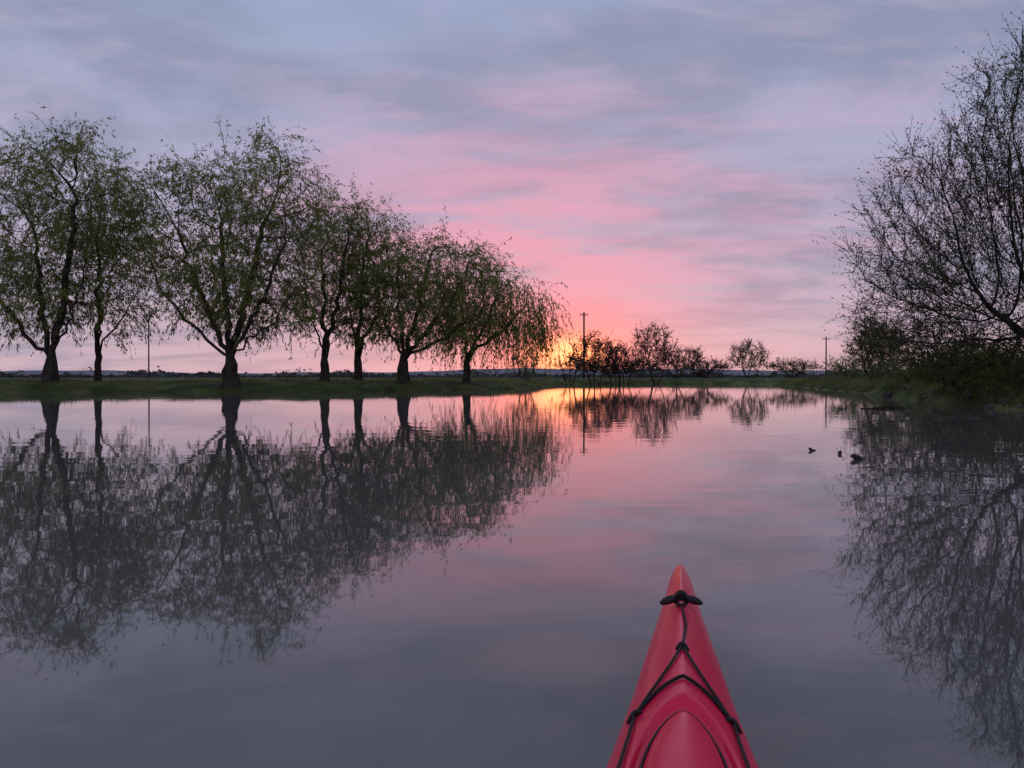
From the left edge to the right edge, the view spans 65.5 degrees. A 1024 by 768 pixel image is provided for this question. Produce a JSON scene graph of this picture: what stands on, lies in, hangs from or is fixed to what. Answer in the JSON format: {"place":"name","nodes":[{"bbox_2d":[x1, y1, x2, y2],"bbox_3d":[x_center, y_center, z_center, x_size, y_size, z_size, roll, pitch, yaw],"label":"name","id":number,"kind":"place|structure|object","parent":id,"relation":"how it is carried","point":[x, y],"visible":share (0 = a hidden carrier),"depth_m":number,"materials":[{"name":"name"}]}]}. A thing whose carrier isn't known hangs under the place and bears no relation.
{"place":"outdoors","nodes":[
{"label":"outdoors","id":0,"kind":"place"},
{"bbox_2d":[0,368,907,375],"bbox_3d":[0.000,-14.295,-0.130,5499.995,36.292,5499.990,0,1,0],"label":"hills","id":1,"kind":"structure","parent":0,"point":[115,372],"depth_m":2380.57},
{"bbox_2d":[0,384,1023,767],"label":"pond water","id":2,"kind":"structure","parent":0,"point":[454,578],"depth_m":3.46,"materials":[{"name":"grey liquid"}]},
{"bbox_2d":[606,564,758,767],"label":"kayak","id":3,"kind":"object","parent":2,"relation":"on","point":[681,712],"visible":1,"depth_m":1.46,"materials":[{"name":"plastic"}]},
{"bbox_2d":[850,454,862,459],"bbox_3d":[3.563,0.761,8.218,0.164,0.085,0.054,0,1,-10],"label":"duck","id":4,"kind":"object","parent":2,"relation":"on","point":[857,456],"visible":0.78,"depth_m":8.20,"materials":[{"name":"brown wood"}]},
{"bbox_2d":[860,406,903,408],"bbox_3d":[9.964,0.635,21.445,1.302,0.091,0.074,0,1,-9],"label":"driftwood","id":5,"kind":"object","parent":2,"relation":"on","point":[883,407],"visible":0.94,"depth_m":21.42,"materials":[{"name":"brown wood"}]},
{"bbox_2d":[889,408,942,421],"bbox_3d":[7.922,0.616,15.441,1.502,0.315,0.065,0,1,-17],"label":"driftwood","id":6,"kind":"object","parent":2,"relation":"in","point":[928,420],"visible":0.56,"depth_m":15.50,"materials":[{"name":"brown wood"}]},
{"bbox_2d":[0,365,1023,410],"bbox_3d":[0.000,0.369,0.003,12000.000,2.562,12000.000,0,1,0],"label":"ground","id":7,"kind":"structure","parent":0,"point":[304,384],"depth_m":47.85,"materials":[{"name":"green plant"}]},
{"bbox_2d":[0,101,156,382],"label":"willow tree","id":8,"kind":"object","parent":7,"relation":"on","point":[50,372],"visible":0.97,"depth_m":45.37,"materials":[{"name":"green plant"}]},
{"bbox_2d":[23,143,178,380],"bbox_3d":[-25.277,-7.311,49.700,8.818,14.673,7.152,0,1,0],"label":"willow tree","id":9,"kind":"object","parent":7,"relation":"on","point":[98,361],"visible":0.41,"depth_m":49.56,"materials":[{"name":"green plant"}]},
{"bbox_2d":[148,319,150,377],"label":"utility pole","id":10,"kind":"object","parent":7,"relation":"on","point":[148,356],"visible":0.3,"depth_m":119.87,"materials":[{"name":"brown wood"}]},
{"bbox_2d":[85,115,353,388],"bbox_3d":[-16.495,-7.750,46.401,12.131,16.145,12.992,0,1,40],"label":"willow tree","id":11,"kind":"object","parent":7,"relation":"on","point":[229,371],"visible":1,"depth_m":45.56,"materials":[{"name":"green plant"}]},
{"bbox_2d":[263,172,395,380],"bbox_3d":[-11.731,-6.907,51.801,7.760,13.778,8.145,0,1,42],"label":"willow tree","id":12,"kind":"object","parent":7,"relation":"on","point":[324,363],"visible":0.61,"depth_m":51.53,"materials":[{"name":"green plant"}]},
{"bbox_2d":[295,184,437,379],"bbox_3d":[-9.964,-6.517,53.959,9.793,12.909,7.874,0,1,0],"label":"willow tree","id":13,"kind":"object","parent":7,"relation":"on","point":[358,372],"visible":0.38,"depth_m":53.11,"materials":[{"name":"green plant"}]},
{"bbox_2d":[333,204,538,383],"bbox_3d":[-5.329,-5.750,52.365,11.551,11.601,11.413,0,1,44],"label":"willow tree","id":14,"kind":"object","parent":7,"relation":"on","point":[414,330],"visible":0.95,"depth_m":50.93,"materials":[{"name":"green plant"}]},
{"bbox_2d":[5,376,874,391],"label":"dry reeds","id":15,"kind":"object","parent":7,"relation":"on","point":[539,382],"visible":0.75,"depth_m":51.98,"materials":[{"name":"brown plant"}]},
{"bbox_2d":[0,366,896,377],"bbox_3d":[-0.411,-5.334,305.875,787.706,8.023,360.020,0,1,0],"label":"distant tree line","id":16,"kind":"object","parent":7,"relation":"on","point":[210,374],"visible":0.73,"depth_m":231.55,"materials":[{"name":"black plant"}]},
{"bbox_2d":[399,244,578,385],"bbox_3d":[-1.245,-4.951,55.910,11.784,10.413,8.534,0,1,14],"label":"willow tree","id":17,"kind":"object","parent":7,"relation":"on","point":[528,327],"visible":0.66,"depth_m":55.10,"materials":[{"name":"green plant"}]},
{"bbox_2d":[505,348,545,380],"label":"bare shrub tree","id":18,"kind":"object","parent":7,"relation":"on","point":[525,374],"visible":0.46,"depth_m":74.86,"materials":[{"name":"brown plant"}]},
{"bbox_2d":[550,353,590,385],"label":"bare shrub tree","id":19,"kind":"object","parent":7,"relation":"on","point":[577,367],"visible":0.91,"depth_m":79.89,"materials":[{"name":"brown plant"}]},
{"bbox_2d":[580,312,587,377],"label":"utility pole","id":20,"kind":"object","parent":7,"relation":"on","point":[583,313],"visible":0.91,"depth_m":104.85,"materials":[{"name":"brown wood"}]},
{"bbox_2d":[564,330,631,384],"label":"bare shrub tree","id":21,"kind":"object","parent":7,"relation":"on","point":[599,348],"visible":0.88,"depth_m":83.58,"materials":[{"name":"brown plant"}]},
{"bbox_2d":[576,354,672,383],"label":"bare shrub tree","id":22,"kind":"object","parent":7,"relation":"on","point":[652,365],"visible":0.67,"depth_m":90.64,"materials":[{"name":"brown plant"}]},
{"bbox_2d":[603,339,649,384],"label":"bare shrub tree","id":23,"kind":"object","parent":7,"relation":"on","point":[628,359],"visible":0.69,"depth_m":89.66,"materials":[{"name":"brown plant"}]},
{"bbox_2d":[630,317,679,383],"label":"bare shrub tree","id":24,"kind":"object","parent":7,"relation":"on","point":[645,347],"visible":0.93,"depth_m":97.78,"materials":[{"name":"brown plant"}]},
{"bbox_2d":[652,344,707,378],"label":"bare shrub tree","id":25,"kind":"object","parent":7,"relation":"on","point":[677,358],"visible":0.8,"depth_m":105.56,"materials":[{"name":"brown plant"}]},
{"bbox_2d":[675,355,733,377],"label":"bare shrub tree","id":26,"kind":"object","parent":7,"relation":"on","point":[707,364],"visible":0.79,"depth_m":111.32,"materials":[{"name":"grey plant"}]},
{"bbox_2d":[726,338,773,377],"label":"bare shrub tree","id":27,"kind":"object","parent":7,"relation":"on","point":[747,347],"visible":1,"depth_m":111.72,"materials":[{"name":"grey plant"}]},
{"bbox_2d":[761,357,827,377],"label":"bare shrub tree","id":28,"kind":"object","parent":7,"relation":"on","point":[783,368],"visible":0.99,"depth_m":114.44,"materials":[{"name":"grey plant"}]},
{"bbox_2d":[825,337,826,377],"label":"utility pole","id":29,"kind":"object","parent":7,"relation":"on","point":[826,358],"visible":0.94,"depth_m":134.87,"materials":[{"name":"brown wood"}]},
{"bbox_2d":[823,354,883,378],"bbox_3d":[24.924,-1.205,57.937,4.610,2.373,3.624,0,1,0],"label":"bank shrub","id":30,"kind":"object","parent":7,"relation":"on","point":[841,367],"visible":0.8,"depth_m":57.77,"materials":[{"name":"grey plant"}]},
{"bbox_2d":[839,309,915,380],"bbox_3d":[21.204,-2.117,46.042,4.350,4.586,3.854,0,1,0],"label":"bank shrub","id":31,"kind":"object","parent":7,"relation":"on","point":[863,357],"visible":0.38,"depth_m":45.88,"materials":[{"name":"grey plant"}]},
{"bbox_2d":[853,316,902,377],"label":"bare shrub tree","id":32,"kind":"object","parent":7,"relation":"on","point":[870,343],"visible":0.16,"depth_m":71.97,"materials":[{"name":"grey plant"}]},
{"bbox_2d":[777,357,1023,407],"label":"grass","id":33,"kind":"structure","parent":7,"relation":"on","point":[832,383],"depth_m":32.71,"materials":[{"name":"green plant"}]},
{"bbox_2d":[868,349,935,384],"bbox_3d":[17.373,-0.737,33.947,4.055,1.977,3.200,0,1,0],"label":"bank shrub","id":34,"kind":"object","parent":7,"relation":"on","point":[887,372],"visible":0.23,"depth_m":34.20,"materials":[{"name":"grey plant"}]},
{"bbox_2d":[791,350,1023,406],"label":"dry weeds","id":35,"kind":"object","parent":7,"relation":"on","point":[879,376],"visible":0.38,"depth_m":39.28,"materials":[{"name":"brown plant"}]},
{"bbox_2d":[800,381,1023,408],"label":"shore stones","id":36,"kind":"object","parent":7,"relation":"on","point":[968,391],"visible":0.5,"depth_m":25.68,"materials":[{"name":"grey stone"}]},
{"bbox_2d":[811,3,1023,381],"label":"tree","id":37,"kind":"object","parent":7,"relation":"on","point":[1006,192],"visible":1,"depth_m":22.59,"materials":[{"name":"brown plant"}]},
{"bbox_2d":[891,303,993,384],"bbox_3d":[16.802,-1.494,31.081,3.706,3.416,2.821,0,1,0],"label":"bank shrub","id":38,"kind":"object","parent":7,"relation":"on","point":[940,336],"visible":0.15,"depth_m":30.86,"materials":[{"name":"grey plant"}]},
{"bbox_2d":[880,346,1013,398],"bbox_3d":[14.345,-0.501,26.026,4.042,2.000,3.262,0,1,0],"label":"bank shrub","id":39,"kind":"object","parent":7,"relation":"on","point":[945,379],"visible":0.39,"depth_m":25.94,"materials":[{"name":"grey plant"}]},
{"bbox_2d":[917,331,1023,372],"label":"bank shrub","id":40,"kind":"object","parent":7,"relation":"on","point":[981,351],"visible":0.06,"depth_m":27.85,"materials":[{"name":"grey plant"}]},
{"bbox_2d":[952,331,1023,397],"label":"bank shrub","id":41,"kind":"object","parent":7,"relation":"on","point":[980,373],"visible":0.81,"depth_m":21.94,"materials":[{"name":"green plant"}]},
{"bbox_2d":[0,0,1023,372],"label":"sky","id":42,"kind":"structure","parent":0,"point":[680,163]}
]}

